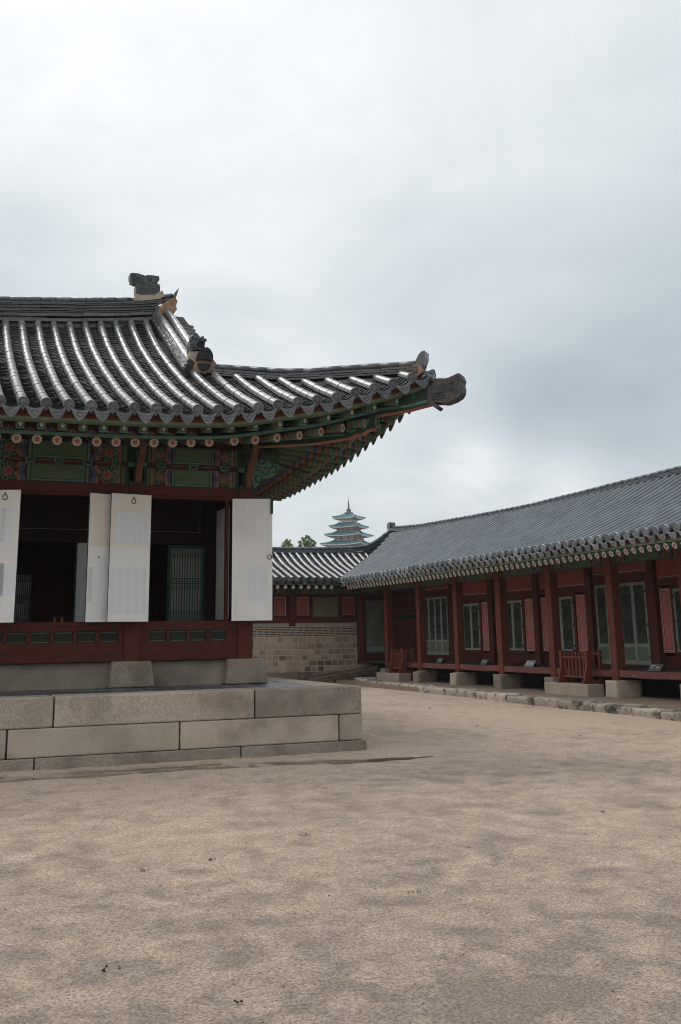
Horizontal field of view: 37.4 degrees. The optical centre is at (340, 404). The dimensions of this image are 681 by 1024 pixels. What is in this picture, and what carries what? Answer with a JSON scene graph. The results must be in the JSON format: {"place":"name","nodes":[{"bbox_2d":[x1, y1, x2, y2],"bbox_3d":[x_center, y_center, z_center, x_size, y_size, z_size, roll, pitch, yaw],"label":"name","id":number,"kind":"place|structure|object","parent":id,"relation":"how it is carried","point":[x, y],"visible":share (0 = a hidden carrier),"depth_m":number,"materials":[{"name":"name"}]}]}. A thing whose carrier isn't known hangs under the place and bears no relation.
{"place":"outdoors","nodes":[
{"label":"outdoors","id":0,"kind":"place"},
{"bbox_2d":[0,687,680,1023],"bbox_3d":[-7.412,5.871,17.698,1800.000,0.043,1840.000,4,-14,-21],"label":"ground","id":1,"kind":"structure","parent":0,"point":[303,921],"depth_m":6.84,"materials":[{"name":"beige sand"}]},
{"bbox_2d":[0,677,366,771],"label":"stone platform","id":2,"kind":"structure","parent":1,"relation":"on","point":[69,728],"depth_m":13.83,"materials":[{"name":"stone"}]},
{"bbox_2d":[0,273,465,690],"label":"palace hall","id":3,"kind":"structure","parent":2,"relation":"on","point":[156,460],"depth_m":16.36,"materials":[{"name":"tile"}]},
{"bbox_2d":[0,489,21,622],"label":"door leaf","id":4,"kind":"structure","parent":3,"relation":"in","point":[10,500],"depth_m":14.93,"materials":[{"name":"paper"}]},
{"bbox_2d":[14,573,32,621],"bbox_3d":[-5.778,3.525,18.209,0.360,0.950,0.035,4,-14,-21],"label":"lattice door","id":5,"kind":"structure","parent":3,"relation":"in","point":[23,601],"depth_m":18.22,"materials":[{"name":"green wood"}]},
{"bbox_2d":[72,542,86,621],"bbox_3d":[-4.473,3.088,17.455,0.290,1.420,0.050,4,-14,-21],"label":"inner door","id":6,"kind":"structure","parent":3,"relation":"in","point":[81,548],"depth_m":17.42,"materials":[{"name":"white paper"}]},
{"bbox_2d":[84,493,110,621],"bbox_3d":[-3.766,2.364,15.645,0.360,1.985,0.056,9,-17,-38],"label":"door leaf","id":7,"kind":"structure","parent":3,"relation":"in","point":[96,591],"depth_m":15.63,"materials":[{"name":"paper"}]},
{"bbox_2d":[107,493,151,621],"bbox_3d":[-3.306,2.387,15.787,0.655,1.990,0.055,7,-15,-30],"label":"door leaf","id":8,"kind":"structure","parent":3,"relation":"in","point":[130,514],"depth_m":15.77,"materials":[{"name":"paper"}]},
{"bbox_2d":[166,545,204,620],"bbox_3d":[-2.782,3.226,18.100,0.680,1.390,0.035,3,-14,-18],"label":"lattice door","id":9,"kind":"structure","parent":3,"relation":"in","point":[185,599],"depth_m":18.10,"materials":[{"name":"wood"}]},
{"bbox_2d":[215,505,231,619],"bbox_3d":[-2.015,2.725,17.340,0.042,1.900,0.870,4,-14,-21],"label":"inner door","id":10,"kind":"structure","parent":3,"relation":"in","point":[219,612],"depth_m":17.36,"materials":[{"name":"wood"}]},
{"bbox_2d":[231,499,271,620],"bbox_3d":[-1.453,2.529,16.530,0.660,1.990,0.054,1,-13,-8],"label":"door leaf","id":11,"kind":"structure","parent":3,"relation":"in","point":[251,518],"depth_m":16.51,"materials":[{"name":"wood"}]},
{"bbox_2d":[0,756,433,781],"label":"stone kerb","id":12,"kind":"object","parent":1,"relation":"on","point":[195,767],"visible":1,"depth_m":13.06,"materials":[{"name":"grey stone"}]},
{"bbox_2d":[281,538,293,546],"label":"tree","id":13,"kind":"object","parent":1,"relation":"on","point":[286,543],"visible":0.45,"depth_m":109.81,"materials":[{"name":"green plant"}]},
{"bbox_2d":[297,535,316,546],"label":"tree","id":14,"kind":"object","parent":1,"relation":"on","point":[308,542],"visible":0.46,"depth_m":109.74,"materials":[{"name":"green plant"}]},
{"bbox_2d":[253,531,389,680],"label":"brick walled wing","id":15,"kind":"structure","parent":1,"relation":"on","point":[309,629],"depth_m":38.11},
{"bbox_2d":[311,595,339,616],"bbox_3d":[-0.572,7.683,38.363,1.180,0.860,0.083,4,-14,-21],"label":"window frame","id":16,"kind":"structure","parent":15,"relation":"in","point":[320,606],"depth_m":38.33,"materials":[{"name":"green wood"}]},
{"bbox_2d":[365,600,384,652],"bbox_3d":[1.338,8.573,38.967,0.830,2.000,0.050,4,-14,-21],"label":"door leaf","id":17,"kind":"structure","parent":15,"relation":"in","point":[374,609],"depth_m":38.95,"materials":[{"name":"green wood"}]},
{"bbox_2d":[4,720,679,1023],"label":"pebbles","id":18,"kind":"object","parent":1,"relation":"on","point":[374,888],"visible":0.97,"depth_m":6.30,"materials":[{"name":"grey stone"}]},
{"bbox_2d":[307,667,378,681],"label":"stone step","id":19,"kind":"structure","parent":1,"relation":"on","point":[356,673],"depth_m":35.99,"materials":[{"name":"grey stone"}]},
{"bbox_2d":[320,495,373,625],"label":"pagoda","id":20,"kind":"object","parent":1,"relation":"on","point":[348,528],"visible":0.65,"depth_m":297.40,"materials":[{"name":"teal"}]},
{"bbox_2d":[327,678,680,709],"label":"terrace","id":21,"kind":"structure","parent":1,"relation":"on","point":[661,701],"depth_m":26.52,"materials":[{"name":"stone"}]},
{"bbox_2d":[376,672,410,681],"bbox_3d":[1.844,9.482,35.018,0.490,0.315,1.850,4,-14,-21],"label":"stone step","id":22,"kind":"object","parent":21,"relation":"on","point":[397,677],"visible":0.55,"depth_m":34.44,"materials":[{"name":"stone"}]},
{"bbox_2d":[388,648,414,672],"bbox_3d":[2.097,8.848,34.840,0.580,0.828,0.980,4,-14,-21],"label":"wooden barrier","id":23,"kind":"object","parent":22,"relation":"on","point":[394,663],"visible":0.98,"depth_m":34.65,"materials":[{"name":"red paint"}]},
{"bbox_2d":[545,682,604,696],"bbox_3d":[5.858,7.155,25.270,0.490,0.335,1.880,4,-14,-21],"label":"stone step","id":24,"kind":"object","parent":21,"relation":"on","point":[575,689],"visible":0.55,"depth_m":24.86,"materials":[{"name":"stone"}]},
{"bbox_2d":[557,649,603,683],"bbox_3d":[6.006,6.582,25.346,0.580,0.808,1.210,4,-14,-21],"label":"wooden barrier","id":25,"kind":"object","parent":24,"relation":"on","point":[585,657],"visible":1,"depth_m":25.16,"materials":[{"name":"red paint"}]},
{"bbox_2d":[340,466,680,700],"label":"columned corridor","id":26,"kind":"object","parent":1,"relation":"on","point":[508,593],"visible":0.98,"depth_m":28.43,"materials":[{"name":"wood"}]},
{"bbox_2d":[340,664,383,672],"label":"timber beam","id":27,"kind":"structure","parent":26,"relation":"on","point":[367,667],"depth_m":37.16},
{"bbox_2d":[425,598,429,654],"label":"door leaf","id":28,"kind":"structure","parent":26,"relation":"in","point":[426,599],"depth_m":36.25,"materials":[{"name":"green wood"}]},
{"bbox_2d":[428,597,435,654],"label":"door leaf","id":29,"kind":"structure","parent":26,"relation":"in","point":[432,637],"depth_m":35.92,"materials":[{"name":"green wood"}]},
{"bbox_2d":[434,597,442,654],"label":"door leaf","id":30,"kind":"structure","parent":26,"relation":"in","point":[437,603],"depth_m":35.47,"materials":[{"name":"green wood"}]},
{"bbox_2d":[436,658,444,662],"bbox_3d":[3.257,8.319,32.736,0.179,0.166,0.340,4,-14,-21],"label":"information sign","id":31,"kind":"object","parent":26,"relation":"on","point":[440,660],"visible":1,"depth_m":32.67,"materials":[{"name":"grey metal"}]},
{"bbox_2d":[440,596,448,654],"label":"door leaf","id":32,"kind":"structure","parent":26,"relation":"in","point":[444,609],"depth_m":35.04,"materials":[{"name":"green wood"}]},
{"bbox_2d":[463,604,471,649],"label":"window leaf","id":33,"kind":"structure","parent":26,"relation":"in","point":[466,607],"depth_m":33.57,"materials":[{"name":"green wood"}]},
{"bbox_2d":[470,603,480,649],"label":"window leaf","id":34,"kind":"structure","parent":26,"relation":"in","point":[475,620],"depth_m":33.07,"materials":[{"name":"green wood"}]},
{"bbox_2d":[480,659,489,664],"bbox_3d":[4.331,7.699,30.126,0.179,0.166,0.360,4,-14,-21],"label":"information sign","id":35,"kind":"object","parent":26,"relation":"on","point":[485,662],"visible":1,"depth_m":30.06,"materials":[{"name":"grey metal"}]},
{"bbox_2d":[507,601,513,649],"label":"window leaf","id":36,"kind":"structure","parent":26,"relation":"in","point":[509,603],"depth_m":31.09,"materials":[{"name":"green wood"}]},
{"bbox_2d":[512,600,523,649],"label":"window leaf","id":37,"kind":"structure","parent":26,"relation":"in","point":[516,604],"depth_m":30.71,"materials":[{"name":"green wood"}]},
{"bbox_2d":[524,660,537,666],"bbox_3d":[5.268,7.158,27.850,0.179,0.166,0.440,4,-14,-21],"label":"information sign","id":38,"kind":"object","parent":26,"relation":"on","point":[530,663],"visible":1,"depth_m":27.79,"materials":[{"name":"grey metal"}]},
{"bbox_2d":[558,597,562,649],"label":"window leaf","id":39,"kind":"structure","parent":26,"relation":"in","point":[558,597],"depth_m":28.62,"materials":[{"name":"green wood"}]},
{"bbox_2d":[560,596,575,650],"bbox_3d":[6.404,6.149,28.306,0.048,1.495,0.627,4,-14,-21],"label":"window leaf","id":40,"kind":"structure","parent":26,"relation":"in","point":[566,603],"depth_m":28.32,"materials":[{"name":"green wood"}]},
{"bbox_2d":[594,585,610,663],"bbox_3d":[7.000,5.850,26.851,0.048,2.045,0.537,4,-14,-21],"label":"door leaf","id":41,"kind":"structure","parent":26,"relation":"in","point":[600,590],"depth_m":26.86,"materials":[{"name":"green wood"}]},
{"bbox_2d":[619,583,637,664],"bbox_3d":[7.392,5.623,25.898,0.048,2.045,0.567,4,-14,-21],"label":"door leaf","id":42,"kind":"structure","parent":26,"relation":"in","point":[628,624],"depth_m":25.86,"materials":[{"name":"green wood"}]},
{"bbox_2d":[631,581,651,664],"bbox_3d":[7.604,5.501,25.383,0.048,2.045,0.557,4,-14,-21],"label":"door leaf","id":43,"kind":"structure","parent":26,"relation":"in","point":[641,623],"depth_m":25.40,"materials":[{"name":"green wood"}]},
{"bbox_2d":[648,664,664,671],"bbox_3d":[7.243,6.018,23.055,0.179,0.166,0.430,4,-14,-21],"label":"information sign","id":44,"kind":"object","parent":26,"relation":"on","point":[657,667],"visible":1,"depth_m":22.99,"materials":[{"name":"grey metal"}]},
{"bbox_2d":[672,588,680,651],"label":"window leaf","id":45,"kind":"structure","parent":26,"relation":"in","point":[676,596],"depth_m":24.18,"materials":[{"name":"green wood"}]},
{"bbox_2d":[354,677,680,721],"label":"stone kerb","id":46,"kind":"structure","parent":1,"relation":"on","point":[638,710],"depth_m":22.74,"materials":[{"name":"stone"}]},
{"bbox_2d":[0,0,680,546],"label":"sky","id":47,"kind":"structure","parent":0,"point":[491,189],"materials":[{"name":"white"}]},
{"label":"path","id":48,"kind":"structure","parent":0,"visible":0},
{"bbox_2d":[291,672,339,679],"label":"timber beam","id":49,"kind":"structure","parent":48,"relation":"on","point":[308,677],"depth_m":36.73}
]}

